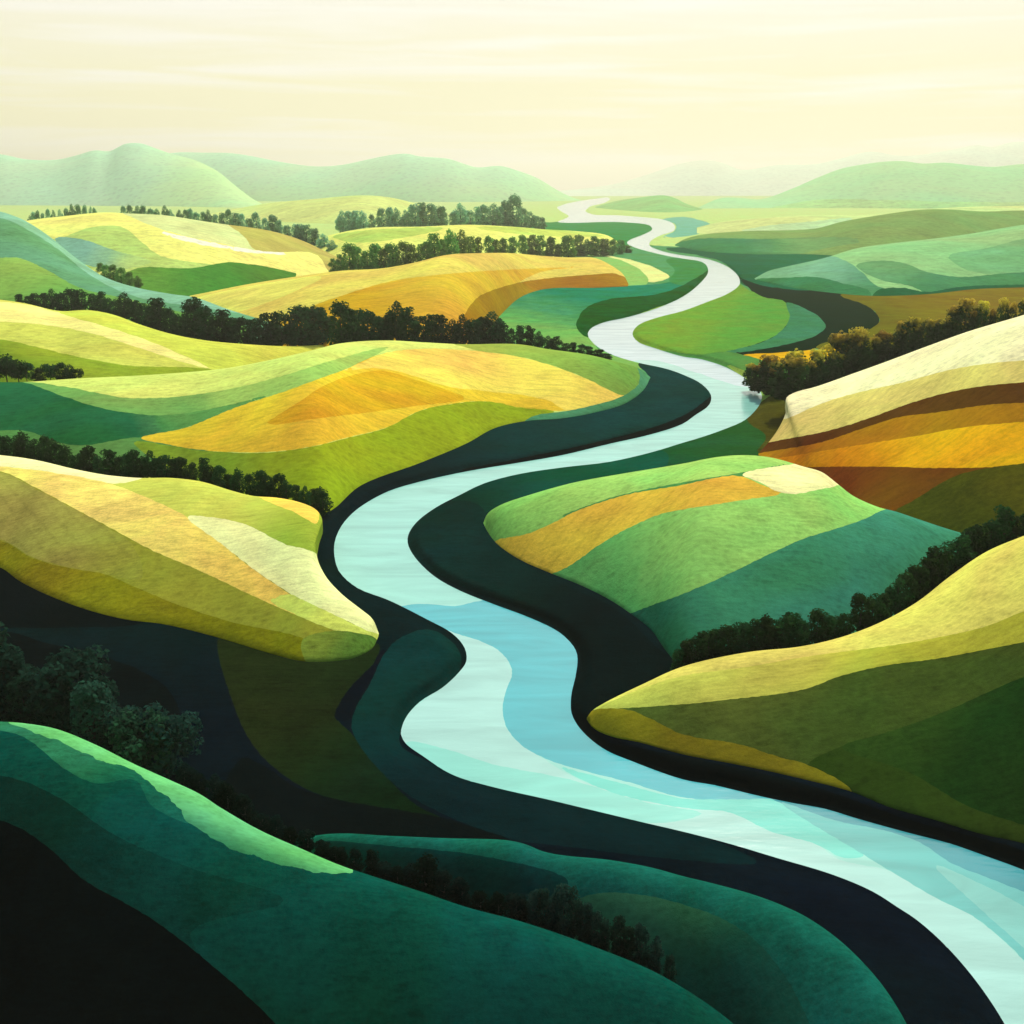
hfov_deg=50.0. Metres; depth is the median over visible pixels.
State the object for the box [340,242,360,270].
tree
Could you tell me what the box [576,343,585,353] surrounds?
tree
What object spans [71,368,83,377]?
bush
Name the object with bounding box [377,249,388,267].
tree
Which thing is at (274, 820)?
tree
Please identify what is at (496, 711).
river
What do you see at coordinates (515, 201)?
tree
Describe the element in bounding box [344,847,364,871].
tree
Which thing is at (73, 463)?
tree
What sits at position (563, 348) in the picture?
tree
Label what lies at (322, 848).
tree
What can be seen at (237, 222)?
tree
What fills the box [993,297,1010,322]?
tree
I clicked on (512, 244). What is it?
tree
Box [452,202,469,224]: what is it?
tree
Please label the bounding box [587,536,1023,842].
hill
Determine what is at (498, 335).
tree
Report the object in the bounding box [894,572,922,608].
tree
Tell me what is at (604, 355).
tree
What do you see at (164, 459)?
tree
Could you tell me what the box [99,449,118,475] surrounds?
tree
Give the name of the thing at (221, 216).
tree
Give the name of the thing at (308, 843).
tree
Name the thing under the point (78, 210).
tree
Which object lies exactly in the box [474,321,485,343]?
tree
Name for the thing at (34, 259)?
hill
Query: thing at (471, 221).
tree
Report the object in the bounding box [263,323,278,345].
tree
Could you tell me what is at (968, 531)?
tree
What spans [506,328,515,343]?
tree
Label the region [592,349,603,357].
tree
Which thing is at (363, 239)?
hill
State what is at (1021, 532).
tree
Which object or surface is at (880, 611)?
tree
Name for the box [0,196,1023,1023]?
ground
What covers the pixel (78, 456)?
tree
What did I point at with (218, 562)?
hill
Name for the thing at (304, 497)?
tree
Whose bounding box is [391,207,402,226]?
tree
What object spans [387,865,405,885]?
tree
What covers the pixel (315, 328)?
tree
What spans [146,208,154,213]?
tree
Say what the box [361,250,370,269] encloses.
tree
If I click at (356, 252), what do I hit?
tree
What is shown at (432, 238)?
tree
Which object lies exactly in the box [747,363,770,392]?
tree
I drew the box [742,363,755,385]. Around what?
tree
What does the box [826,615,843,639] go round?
tree
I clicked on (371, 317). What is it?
tree
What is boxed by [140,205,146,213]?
tree
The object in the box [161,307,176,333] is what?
tree
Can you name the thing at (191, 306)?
tree
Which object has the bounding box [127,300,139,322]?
tree
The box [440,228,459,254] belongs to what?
tree
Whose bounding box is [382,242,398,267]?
tree
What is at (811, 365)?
tree
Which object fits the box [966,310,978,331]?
tree
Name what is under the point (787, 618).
tree
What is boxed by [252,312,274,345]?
tree
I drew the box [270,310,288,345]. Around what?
tree
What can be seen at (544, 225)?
tree
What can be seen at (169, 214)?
tree
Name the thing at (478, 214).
tree
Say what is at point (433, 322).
tree
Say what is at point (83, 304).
tree
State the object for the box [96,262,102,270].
tree
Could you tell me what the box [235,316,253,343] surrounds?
tree
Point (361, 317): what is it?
tree
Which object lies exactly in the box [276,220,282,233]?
tree
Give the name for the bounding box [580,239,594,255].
tree
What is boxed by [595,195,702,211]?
hill
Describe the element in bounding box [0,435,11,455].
tree
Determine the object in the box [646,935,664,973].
tree
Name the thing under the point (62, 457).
tree
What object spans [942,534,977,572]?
tree
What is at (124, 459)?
tree
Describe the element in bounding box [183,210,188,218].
tree
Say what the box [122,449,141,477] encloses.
tree
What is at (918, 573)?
tree
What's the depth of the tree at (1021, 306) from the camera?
385.46 m
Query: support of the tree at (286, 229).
on the hill at (173, 255)
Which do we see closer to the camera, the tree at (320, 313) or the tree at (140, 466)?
the tree at (140, 466)
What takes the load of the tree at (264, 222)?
on the hill at (173, 255)
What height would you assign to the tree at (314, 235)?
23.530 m
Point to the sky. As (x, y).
(563, 94)
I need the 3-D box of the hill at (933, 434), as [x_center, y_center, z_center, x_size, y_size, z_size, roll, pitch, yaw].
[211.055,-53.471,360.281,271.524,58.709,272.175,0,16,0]
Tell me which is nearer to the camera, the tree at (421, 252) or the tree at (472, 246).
the tree at (421, 252)
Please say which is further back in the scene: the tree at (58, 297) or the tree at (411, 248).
the tree at (411, 248)
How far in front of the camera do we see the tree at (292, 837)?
113.76 m
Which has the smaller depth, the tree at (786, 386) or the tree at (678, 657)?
the tree at (678, 657)
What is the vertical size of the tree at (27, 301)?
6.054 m
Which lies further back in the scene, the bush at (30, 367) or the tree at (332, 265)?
the tree at (332, 265)
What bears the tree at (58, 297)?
on the hill at (92, 344)
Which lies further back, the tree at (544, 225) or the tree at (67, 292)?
the tree at (544, 225)
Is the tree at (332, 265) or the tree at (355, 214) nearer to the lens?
the tree at (332, 265)
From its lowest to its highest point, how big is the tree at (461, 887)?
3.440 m
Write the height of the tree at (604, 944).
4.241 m
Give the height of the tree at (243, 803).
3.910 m
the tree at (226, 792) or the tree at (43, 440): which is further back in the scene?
the tree at (43, 440)
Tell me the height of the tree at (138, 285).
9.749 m
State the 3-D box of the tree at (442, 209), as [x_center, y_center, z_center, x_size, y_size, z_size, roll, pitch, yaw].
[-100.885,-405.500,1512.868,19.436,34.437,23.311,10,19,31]
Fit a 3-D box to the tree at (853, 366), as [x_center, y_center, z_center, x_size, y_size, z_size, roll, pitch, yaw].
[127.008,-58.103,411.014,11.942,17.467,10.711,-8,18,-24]
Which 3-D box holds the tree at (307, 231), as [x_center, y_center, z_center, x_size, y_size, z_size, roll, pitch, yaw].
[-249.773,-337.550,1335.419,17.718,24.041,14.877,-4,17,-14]
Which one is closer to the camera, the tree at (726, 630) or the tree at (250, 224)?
the tree at (726, 630)
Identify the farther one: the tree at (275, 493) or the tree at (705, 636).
the tree at (275, 493)
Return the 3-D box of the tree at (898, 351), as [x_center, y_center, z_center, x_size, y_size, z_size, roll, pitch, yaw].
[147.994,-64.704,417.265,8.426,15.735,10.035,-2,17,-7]
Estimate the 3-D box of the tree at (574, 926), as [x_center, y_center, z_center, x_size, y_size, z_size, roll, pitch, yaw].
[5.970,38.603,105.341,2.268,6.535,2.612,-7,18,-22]
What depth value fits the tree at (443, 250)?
859.76 m
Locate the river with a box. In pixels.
[334,197,1023,1023]
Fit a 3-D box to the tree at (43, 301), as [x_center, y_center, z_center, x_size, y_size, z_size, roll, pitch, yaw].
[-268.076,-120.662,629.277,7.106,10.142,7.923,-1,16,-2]
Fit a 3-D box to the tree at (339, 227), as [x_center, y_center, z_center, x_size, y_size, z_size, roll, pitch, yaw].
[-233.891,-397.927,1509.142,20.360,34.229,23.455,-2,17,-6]
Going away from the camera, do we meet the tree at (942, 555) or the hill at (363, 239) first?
the tree at (942, 555)
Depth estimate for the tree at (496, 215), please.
1597.86 m
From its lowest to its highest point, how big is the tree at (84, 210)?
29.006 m
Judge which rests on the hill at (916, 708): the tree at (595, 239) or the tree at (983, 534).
the tree at (983, 534)
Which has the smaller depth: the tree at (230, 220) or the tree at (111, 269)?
the tree at (111, 269)
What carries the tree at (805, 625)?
on the hill at (916, 708)
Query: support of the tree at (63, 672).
on the ground
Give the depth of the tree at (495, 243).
1031.91 m
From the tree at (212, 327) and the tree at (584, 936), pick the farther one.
the tree at (212, 327)
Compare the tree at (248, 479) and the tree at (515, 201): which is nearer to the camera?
the tree at (248, 479)
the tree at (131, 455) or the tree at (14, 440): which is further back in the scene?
the tree at (14, 440)
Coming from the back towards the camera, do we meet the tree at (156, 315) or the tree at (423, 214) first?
the tree at (423, 214)
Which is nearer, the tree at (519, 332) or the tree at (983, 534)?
the tree at (983, 534)
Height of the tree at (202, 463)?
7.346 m
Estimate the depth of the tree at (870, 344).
412.26 m
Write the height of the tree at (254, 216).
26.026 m
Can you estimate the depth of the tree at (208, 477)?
275.18 m
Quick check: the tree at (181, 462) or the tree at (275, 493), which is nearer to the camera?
the tree at (275, 493)
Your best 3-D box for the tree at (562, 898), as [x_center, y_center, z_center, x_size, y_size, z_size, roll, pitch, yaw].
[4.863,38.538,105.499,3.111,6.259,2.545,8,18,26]
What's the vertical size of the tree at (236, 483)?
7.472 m
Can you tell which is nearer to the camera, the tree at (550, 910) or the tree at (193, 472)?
the tree at (550, 910)
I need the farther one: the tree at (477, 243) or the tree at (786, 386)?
the tree at (477, 243)
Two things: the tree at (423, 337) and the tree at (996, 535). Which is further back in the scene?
the tree at (423, 337)
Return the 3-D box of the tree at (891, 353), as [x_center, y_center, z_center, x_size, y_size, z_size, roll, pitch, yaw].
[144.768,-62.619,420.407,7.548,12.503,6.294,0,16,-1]
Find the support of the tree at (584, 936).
on the hill at (131, 893)
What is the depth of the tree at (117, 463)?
284.02 m
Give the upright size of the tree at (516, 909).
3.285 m
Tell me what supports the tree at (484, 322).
on the hill at (340, 422)
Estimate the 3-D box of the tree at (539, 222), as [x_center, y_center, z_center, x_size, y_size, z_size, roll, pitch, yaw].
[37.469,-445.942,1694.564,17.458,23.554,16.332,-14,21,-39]
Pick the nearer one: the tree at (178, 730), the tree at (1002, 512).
the tree at (178, 730)
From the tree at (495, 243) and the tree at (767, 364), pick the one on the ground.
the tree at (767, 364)
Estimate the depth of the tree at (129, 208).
1192.12 m
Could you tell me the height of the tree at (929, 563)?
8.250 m
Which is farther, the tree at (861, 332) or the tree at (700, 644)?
the tree at (861, 332)
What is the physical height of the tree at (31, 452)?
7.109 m
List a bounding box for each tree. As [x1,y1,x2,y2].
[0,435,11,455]
[0,622,37,717]
[0,645,32,720]
[0,674,41,724]
[6,435,22,456]
[11,430,29,458]
[14,294,23,302]
[15,644,119,725]
[21,673,55,726]
[22,296,31,303]
[22,676,85,731]
[23,438,43,460]
[29,293,41,305]
[30,367,46,380]
[35,210,40,218]
[36,434,53,461]
[38,293,48,307]
[42,438,60,463]
[45,208,50,217]
[45,289,60,309]
[52,293,68,310]
[52,680,119,734]
[53,362,66,379]
[54,443,72,467]
[62,288,79,310]
[62,364,75,378]
[66,204,75,215]
[69,455,78,469]
[69,680,117,753]
[70,289,88,309]
[74,204,81,214]
[76,445,98,472]
[76,453,88,469]
[81,204,87,213]
[86,293,97,310]
[92,291,107,312]
[92,456,104,473]
[93,703,144,746]
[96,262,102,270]
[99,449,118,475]
[100,265,111,278]
[102,298,113,313]
[105,707,173,770]
[107,264,116,280]
[110,299,121,314]
[111,455,122,475]
[114,267,127,283]
[114,291,131,318]
[118,453,137,476]
[120,205,126,212]
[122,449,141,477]
[123,271,135,285]
[126,204,133,213]
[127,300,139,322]
[132,701,203,778]
[133,205,142,213]
[133,276,142,287]
[133,456,149,477]
[134,303,146,325]
[139,304,161,327]
[139,450,158,477]
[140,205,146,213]
[144,297,167,331]
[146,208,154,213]
[149,456,165,477]
[156,455,173,477]
[161,205,168,215]
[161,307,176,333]
[166,457,179,477]
[167,209,174,216]
[169,314,181,335]
[173,762,198,787]
[174,456,188,478]
[176,210,182,217]
[177,296,206,337]
[178,313,193,334]
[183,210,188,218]
[186,462,198,480]
[187,208,193,219]
[189,773,208,797]
[191,304,216,340]
[193,212,200,220]
[197,457,209,481]
[200,211,206,221]
[201,465,215,484]
[204,318,218,341]
[205,210,213,221]
[205,773,229,802]
[210,465,226,488]
[211,214,218,222]
[214,309,234,342]
[214,780,237,813]
[218,213,225,223]
[222,473,234,490]
[225,209,234,224]
[225,317,242,342]
[228,467,245,493]
[232,213,241,225]
[232,793,258,824]
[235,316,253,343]
[239,213,247,226]
[243,473,256,494]
[245,218,253,227]
[247,319,258,344]
[248,470,270,496]
[250,813,271,834]
[251,211,262,228]
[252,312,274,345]
[256,474,274,496]
[261,217,269,230]
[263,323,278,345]
[267,214,279,232]
[268,473,288,497]
[268,814,286,839]
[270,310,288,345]
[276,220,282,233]
[277,480,294,499]
[280,826,297,845]
[281,304,317,345]
[282,225,291,235]
[286,321,300,345]
[290,484,301,501]
[291,223,298,237]
[293,307,323,345]
[294,224,304,239]
[296,829,315,852]
[298,485,311,505]
[300,224,310,242]
[302,304,328,345]
[307,488,324,512]
[308,228,319,245]
[310,486,333,516]
[313,839,333,859]
[315,233,329,247]
[318,318,333,340]
[326,240,337,250]
[327,258,336,271]
[327,299,356,344]
[327,846,348,865]
[334,254,345,270]
[335,211,346,231]
[339,308,362,343]
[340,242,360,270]
[342,211,352,230]
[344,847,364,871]
[349,210,361,230]
[350,246,365,269]
[355,210,368,228]
[355,308,369,340]
[360,309,379,340]
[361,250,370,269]
[363,849,379,876]
[367,213,375,227]
[367,243,381,268]
[368,316,384,340]
[373,208,387,226]
[373,861,395,881]
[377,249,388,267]
[378,317,387,339]
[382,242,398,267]
[382,300,411,340]
[382,316,393,339]
[384,207,394,226]
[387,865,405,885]
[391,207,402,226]
[393,306,419,341]
[395,240,413,265]
[399,210,411,226]
[400,862,417,888]
[403,243,417,263]
[404,852,440,895]
[407,203,421,226]
[408,318,420,341]
[414,316,431,342]
[416,202,428,226]
[416,243,425,261]
[421,240,434,259]
[425,233,442,256]
[425,314,440,342]
[426,203,440,225]
[430,869,455,902]
[431,314,448,343]
[433,205,445,225]
[436,239,447,255]
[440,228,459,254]
[441,212,448,224]
[444,319,463,343]
[448,212,457,224]
[450,876,471,906]
[451,313,473,343]
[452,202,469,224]
[454,229,471,253]
[462,318,481,343]
[465,210,475,224]
[465,236,476,252]
[468,890,489,912]
[473,206,482,224]
[474,236,483,252]
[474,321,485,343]
[478,316,493,343]
[479,204,491,224]
[482,311,507,343]
[483,235,494,252]
[486,891,507,915]
[488,203,502,225]
[492,239,499,252]
[492,321,509,343]
[496,205,505,225]
[498,238,508,252]
[501,200,514,226]
[504,892,527,922]
[505,193,524,226]
[506,236,518,252]
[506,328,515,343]
[515,325,525,344]
[516,235,529,253]
[517,208,529,227]
[523,325,535,345]
[525,235,539,254]
[526,211,537,227]
[526,889,542,926]
[532,331,544,347]
[533,215,542,228]
[535,235,547,255]
[535,888,550,929]
[538,217,546,228]
[543,336,554,348]
[543,892,562,931]
[544,236,556,256]
[545,883,575,938]
[548,336,562,350]
[553,244,562,256]
[559,235,576,256]
[560,343,570,351]
[564,885,585,937]
[569,342,576,352]
[572,234,585,255]
[575,902,592,944]
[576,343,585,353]
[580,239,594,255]
[584,345,593,354]
[586,236,601,255]
[586,910,602,948]
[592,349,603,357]
[598,917,613,951]
[600,238,611,255]
[600,353,612,359]
[608,239,617,254]
[610,914,625,957]
[616,239,625,253]
[618,925,635,961]
[623,245,632,252]
[631,922,650,966]
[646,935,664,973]
[663,953,677,982]
[670,648,684,670]
[680,639,694,665]
[688,635,708,663]
[695,630,720,660]
[707,628,727,657]
[716,624,741,656]
[727,621,752,654]
[737,624,754,652]
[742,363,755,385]
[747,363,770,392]
[748,618,770,650]
[754,354,780,395]
[755,613,776,649]
[767,354,806,400]
[767,367,782,394]
[767,624,783,649]
[773,612,799,648]
[781,612,809,647]
[784,348,809,389]
[794,619,812,646]
[801,359,817,389]
[807,608,832,644]
[809,348,829,386]
[813,612,836,640]
[820,343,842,382]
[826,352,845,382]
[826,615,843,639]
[827,330,854,376]
[837,613,855,637]
[838,326,876,371]
[843,334,864,375]
[849,592,875,631]
[858,339,877,369]
[860,593,889,625]
[868,334,887,366]
[874,329,893,364]
[877,593,892,618]
[885,332,899,360]
[885,577,914,614]
[891,320,910,358]
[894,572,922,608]
[900,316,922,354]
[905,563,930,602]
[911,324,923,351]
[916,317,937,349]
[918,556,940,596]
[925,545,953,588]
[930,318,942,343]
[936,315,957,341]
[937,554,957,575]
[941,305,965,340]
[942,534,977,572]
[950,297,980,337]
[958,527,981,562]
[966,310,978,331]
[969,523,992,558]
[975,300,989,328]
[982,518,1004,550]
[988,309,996,324]
[990,504,1015,544]
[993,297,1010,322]
[1006,514,1020,542]
[1007,302,1017,318]
[1017,514,1023,536]
[1018,298,1023,315]
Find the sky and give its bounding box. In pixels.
[0,0,1023,190]
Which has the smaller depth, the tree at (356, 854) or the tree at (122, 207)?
the tree at (356, 854)
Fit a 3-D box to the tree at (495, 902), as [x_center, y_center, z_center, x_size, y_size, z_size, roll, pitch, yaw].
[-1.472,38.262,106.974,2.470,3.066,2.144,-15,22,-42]
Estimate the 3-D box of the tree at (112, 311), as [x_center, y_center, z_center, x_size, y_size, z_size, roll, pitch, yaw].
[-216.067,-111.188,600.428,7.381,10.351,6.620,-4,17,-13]
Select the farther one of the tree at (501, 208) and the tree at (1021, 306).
the tree at (501, 208)
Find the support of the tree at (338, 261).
on the hill at (475, 286)
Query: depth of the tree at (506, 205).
1620.15 m
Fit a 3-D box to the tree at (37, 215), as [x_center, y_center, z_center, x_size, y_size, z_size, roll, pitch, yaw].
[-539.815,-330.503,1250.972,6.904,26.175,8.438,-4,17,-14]
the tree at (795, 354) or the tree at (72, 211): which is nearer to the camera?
the tree at (795, 354)
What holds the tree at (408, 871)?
on the hill at (131, 893)
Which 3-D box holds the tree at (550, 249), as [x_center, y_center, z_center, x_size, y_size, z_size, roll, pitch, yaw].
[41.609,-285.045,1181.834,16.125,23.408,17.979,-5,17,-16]
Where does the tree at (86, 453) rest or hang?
on the hill at (218, 562)
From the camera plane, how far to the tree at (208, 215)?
1216.54 m
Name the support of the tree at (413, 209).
on the hill at (363, 239)
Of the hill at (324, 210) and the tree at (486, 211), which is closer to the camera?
the tree at (486, 211)
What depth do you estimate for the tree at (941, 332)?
401.34 m
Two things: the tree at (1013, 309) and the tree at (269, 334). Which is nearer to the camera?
the tree at (1013, 309)
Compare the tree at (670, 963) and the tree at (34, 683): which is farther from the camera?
the tree at (34, 683)
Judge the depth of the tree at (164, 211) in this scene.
1196.83 m
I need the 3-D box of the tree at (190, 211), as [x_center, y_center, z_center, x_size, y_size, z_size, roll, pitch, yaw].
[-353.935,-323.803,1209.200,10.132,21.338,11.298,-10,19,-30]
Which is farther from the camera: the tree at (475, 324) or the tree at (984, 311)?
the tree at (475, 324)
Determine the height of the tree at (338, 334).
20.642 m
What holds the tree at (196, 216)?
on the hill at (173, 255)
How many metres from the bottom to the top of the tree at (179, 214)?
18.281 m
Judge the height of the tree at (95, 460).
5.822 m
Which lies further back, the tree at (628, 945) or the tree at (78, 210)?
the tree at (78, 210)
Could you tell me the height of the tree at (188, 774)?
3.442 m
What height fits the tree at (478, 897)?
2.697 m
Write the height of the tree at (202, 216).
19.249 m
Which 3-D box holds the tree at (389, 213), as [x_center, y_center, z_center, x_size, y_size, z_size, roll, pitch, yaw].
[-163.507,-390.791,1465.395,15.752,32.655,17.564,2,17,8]
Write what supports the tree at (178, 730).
on the ground
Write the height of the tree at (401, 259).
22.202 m
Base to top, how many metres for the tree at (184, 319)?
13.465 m
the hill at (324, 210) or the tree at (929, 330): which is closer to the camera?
the tree at (929, 330)
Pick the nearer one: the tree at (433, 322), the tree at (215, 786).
the tree at (215, 786)
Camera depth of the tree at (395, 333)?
486.55 m
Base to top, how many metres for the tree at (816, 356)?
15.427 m
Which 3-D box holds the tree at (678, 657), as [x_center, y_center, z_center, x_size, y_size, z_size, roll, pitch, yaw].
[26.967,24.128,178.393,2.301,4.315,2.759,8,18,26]
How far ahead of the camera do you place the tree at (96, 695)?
155.81 m
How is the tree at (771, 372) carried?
on the ground
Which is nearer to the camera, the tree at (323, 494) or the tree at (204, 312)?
the tree at (323, 494)
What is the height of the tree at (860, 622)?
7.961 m
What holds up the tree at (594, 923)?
on the hill at (131, 893)
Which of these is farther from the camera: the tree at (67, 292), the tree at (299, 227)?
the tree at (299, 227)
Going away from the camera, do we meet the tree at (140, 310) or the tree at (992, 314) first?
the tree at (992, 314)
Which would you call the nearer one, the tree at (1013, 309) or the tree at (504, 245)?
the tree at (1013, 309)
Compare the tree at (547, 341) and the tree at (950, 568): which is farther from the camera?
the tree at (547, 341)
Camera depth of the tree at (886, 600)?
189.42 m
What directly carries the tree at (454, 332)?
on the hill at (340, 422)
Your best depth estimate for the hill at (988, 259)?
954.18 m
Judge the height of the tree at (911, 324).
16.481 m
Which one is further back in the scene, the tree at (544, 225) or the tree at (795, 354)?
the tree at (544, 225)
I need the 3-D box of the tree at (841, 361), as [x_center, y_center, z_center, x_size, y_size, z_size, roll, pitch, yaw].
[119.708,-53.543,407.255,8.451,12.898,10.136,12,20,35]
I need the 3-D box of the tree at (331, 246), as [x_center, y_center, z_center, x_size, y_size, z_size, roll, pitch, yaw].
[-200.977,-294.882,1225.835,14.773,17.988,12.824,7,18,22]
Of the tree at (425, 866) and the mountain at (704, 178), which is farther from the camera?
the mountain at (704, 178)
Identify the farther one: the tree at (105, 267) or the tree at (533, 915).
the tree at (105, 267)
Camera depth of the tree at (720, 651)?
180.35 m
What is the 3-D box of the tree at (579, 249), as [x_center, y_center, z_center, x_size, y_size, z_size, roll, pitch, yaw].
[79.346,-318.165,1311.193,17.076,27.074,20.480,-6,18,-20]
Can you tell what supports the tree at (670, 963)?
on the hill at (131, 893)
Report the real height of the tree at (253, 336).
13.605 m
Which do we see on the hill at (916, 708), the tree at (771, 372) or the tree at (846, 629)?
the tree at (846, 629)
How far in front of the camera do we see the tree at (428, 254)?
848.11 m
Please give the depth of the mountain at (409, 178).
6758.62 m
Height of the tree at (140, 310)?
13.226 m
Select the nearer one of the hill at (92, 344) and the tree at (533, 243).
the hill at (92, 344)
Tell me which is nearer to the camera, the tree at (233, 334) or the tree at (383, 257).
the tree at (233, 334)
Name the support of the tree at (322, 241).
on the hill at (173, 255)
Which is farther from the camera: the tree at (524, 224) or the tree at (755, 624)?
the tree at (524, 224)
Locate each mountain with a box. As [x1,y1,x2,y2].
[0,143,260,207]
[170,152,581,201]
[560,142,1023,195]
[698,161,1023,208]
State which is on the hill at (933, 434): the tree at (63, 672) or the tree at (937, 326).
the tree at (937, 326)
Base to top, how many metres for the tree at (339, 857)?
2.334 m
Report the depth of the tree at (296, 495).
260.22 m
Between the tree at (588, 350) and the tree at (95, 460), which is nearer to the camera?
the tree at (95, 460)
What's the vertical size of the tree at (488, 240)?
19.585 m
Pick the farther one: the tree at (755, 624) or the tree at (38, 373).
the tree at (38, 373)
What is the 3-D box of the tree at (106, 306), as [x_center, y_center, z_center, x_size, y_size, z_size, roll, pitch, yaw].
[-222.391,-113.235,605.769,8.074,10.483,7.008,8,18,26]
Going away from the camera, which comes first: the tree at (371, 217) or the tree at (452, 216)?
the tree at (371, 217)
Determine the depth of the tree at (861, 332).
409.08 m
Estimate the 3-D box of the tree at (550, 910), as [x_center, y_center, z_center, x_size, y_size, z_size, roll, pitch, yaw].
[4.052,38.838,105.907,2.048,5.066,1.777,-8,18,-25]
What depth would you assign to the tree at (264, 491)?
264.27 m
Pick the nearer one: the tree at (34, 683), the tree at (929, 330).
the tree at (34, 683)
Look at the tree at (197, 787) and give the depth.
119.42 m
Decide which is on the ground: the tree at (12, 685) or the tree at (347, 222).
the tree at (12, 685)
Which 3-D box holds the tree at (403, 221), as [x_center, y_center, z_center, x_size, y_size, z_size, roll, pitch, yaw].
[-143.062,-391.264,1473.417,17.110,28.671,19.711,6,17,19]
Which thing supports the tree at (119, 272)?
on the hill at (34, 259)
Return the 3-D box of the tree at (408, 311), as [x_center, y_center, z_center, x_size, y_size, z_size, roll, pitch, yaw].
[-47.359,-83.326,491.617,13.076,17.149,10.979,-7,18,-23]
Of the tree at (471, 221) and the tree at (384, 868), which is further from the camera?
the tree at (471, 221)
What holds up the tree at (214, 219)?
on the hill at (173, 255)
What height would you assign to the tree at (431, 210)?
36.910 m
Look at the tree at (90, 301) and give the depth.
616.07 m
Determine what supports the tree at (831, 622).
on the hill at (916, 708)
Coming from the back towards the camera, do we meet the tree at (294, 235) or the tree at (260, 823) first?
the tree at (294, 235)
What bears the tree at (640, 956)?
on the hill at (131, 893)
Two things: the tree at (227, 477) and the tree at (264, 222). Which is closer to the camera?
the tree at (227, 477)
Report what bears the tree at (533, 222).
on the hill at (363, 239)
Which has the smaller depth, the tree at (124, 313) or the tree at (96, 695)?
the tree at (96, 695)
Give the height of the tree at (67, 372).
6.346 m
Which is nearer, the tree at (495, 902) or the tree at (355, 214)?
the tree at (495, 902)
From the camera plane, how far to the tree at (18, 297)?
646.50 m
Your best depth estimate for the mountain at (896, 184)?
4617.53 m
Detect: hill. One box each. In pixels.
[0,212,282,343]
[0,300,323,381]
[0,340,649,511]
[0,455,378,661]
[0,722,732,1023]
[27,212,362,295]
[190,253,628,346]
[211,195,448,223]
[294,833,905,1023]
[313,225,617,263]
[484,455,960,660]
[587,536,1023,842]
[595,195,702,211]
[675,209,1023,254]
[697,206,1023,233]
[755,225,1023,295]
[759,315,1023,536]
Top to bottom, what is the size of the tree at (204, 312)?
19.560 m
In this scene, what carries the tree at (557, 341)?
on the hill at (340, 422)
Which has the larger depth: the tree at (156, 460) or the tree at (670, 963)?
the tree at (156, 460)
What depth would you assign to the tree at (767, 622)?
181.10 m
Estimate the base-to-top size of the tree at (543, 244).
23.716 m
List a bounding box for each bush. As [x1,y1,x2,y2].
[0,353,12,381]
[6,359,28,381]
[19,363,34,379]
[40,363,57,379]
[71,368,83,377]
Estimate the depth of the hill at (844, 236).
1495.86 m
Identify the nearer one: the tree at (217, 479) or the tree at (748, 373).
the tree at (217, 479)
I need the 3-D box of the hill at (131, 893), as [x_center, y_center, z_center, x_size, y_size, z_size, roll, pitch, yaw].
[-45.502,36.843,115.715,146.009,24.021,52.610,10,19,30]
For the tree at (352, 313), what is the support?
on the hill at (340, 422)
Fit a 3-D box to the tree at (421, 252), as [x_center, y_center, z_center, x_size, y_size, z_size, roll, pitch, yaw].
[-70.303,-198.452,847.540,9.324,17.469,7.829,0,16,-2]
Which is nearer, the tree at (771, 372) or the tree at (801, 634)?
the tree at (801, 634)
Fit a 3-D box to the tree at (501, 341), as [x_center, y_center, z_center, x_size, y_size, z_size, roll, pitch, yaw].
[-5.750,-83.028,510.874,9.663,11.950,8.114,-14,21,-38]
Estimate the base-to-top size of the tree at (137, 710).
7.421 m
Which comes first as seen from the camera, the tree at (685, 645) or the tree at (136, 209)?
the tree at (685, 645)
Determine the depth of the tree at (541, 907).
105.80 m
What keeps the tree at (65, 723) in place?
on the ground
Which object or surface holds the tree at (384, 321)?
on the hill at (340, 422)
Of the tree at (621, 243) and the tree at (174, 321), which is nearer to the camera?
the tree at (174, 321)
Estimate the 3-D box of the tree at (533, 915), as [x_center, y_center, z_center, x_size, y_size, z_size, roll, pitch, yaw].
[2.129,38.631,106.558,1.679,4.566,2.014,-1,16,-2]
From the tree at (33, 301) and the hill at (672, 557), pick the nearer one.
the hill at (672, 557)
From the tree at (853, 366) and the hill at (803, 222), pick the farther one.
the hill at (803, 222)
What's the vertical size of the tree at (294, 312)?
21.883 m
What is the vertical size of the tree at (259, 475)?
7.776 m
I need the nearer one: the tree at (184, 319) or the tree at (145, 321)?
the tree at (184, 319)
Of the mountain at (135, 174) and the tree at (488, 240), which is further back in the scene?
the mountain at (135, 174)
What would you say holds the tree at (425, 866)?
on the hill at (131, 893)
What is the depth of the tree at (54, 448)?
296.50 m
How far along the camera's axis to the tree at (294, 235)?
1332.42 m
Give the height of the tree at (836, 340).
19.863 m
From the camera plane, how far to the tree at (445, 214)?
1520.79 m
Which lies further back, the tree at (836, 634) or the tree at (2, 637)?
the tree at (836, 634)
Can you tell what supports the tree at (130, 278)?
on the hill at (34, 259)
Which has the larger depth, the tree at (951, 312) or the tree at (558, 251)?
the tree at (558, 251)
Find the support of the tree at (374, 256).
on the hill at (475, 286)
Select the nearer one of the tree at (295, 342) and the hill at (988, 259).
the tree at (295, 342)
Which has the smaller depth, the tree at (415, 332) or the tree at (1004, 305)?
the tree at (1004, 305)
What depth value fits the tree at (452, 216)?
1535.85 m
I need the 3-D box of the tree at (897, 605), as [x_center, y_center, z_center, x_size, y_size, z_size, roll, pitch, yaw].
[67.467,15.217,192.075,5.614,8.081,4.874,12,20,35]
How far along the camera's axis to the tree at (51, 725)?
160.30 m

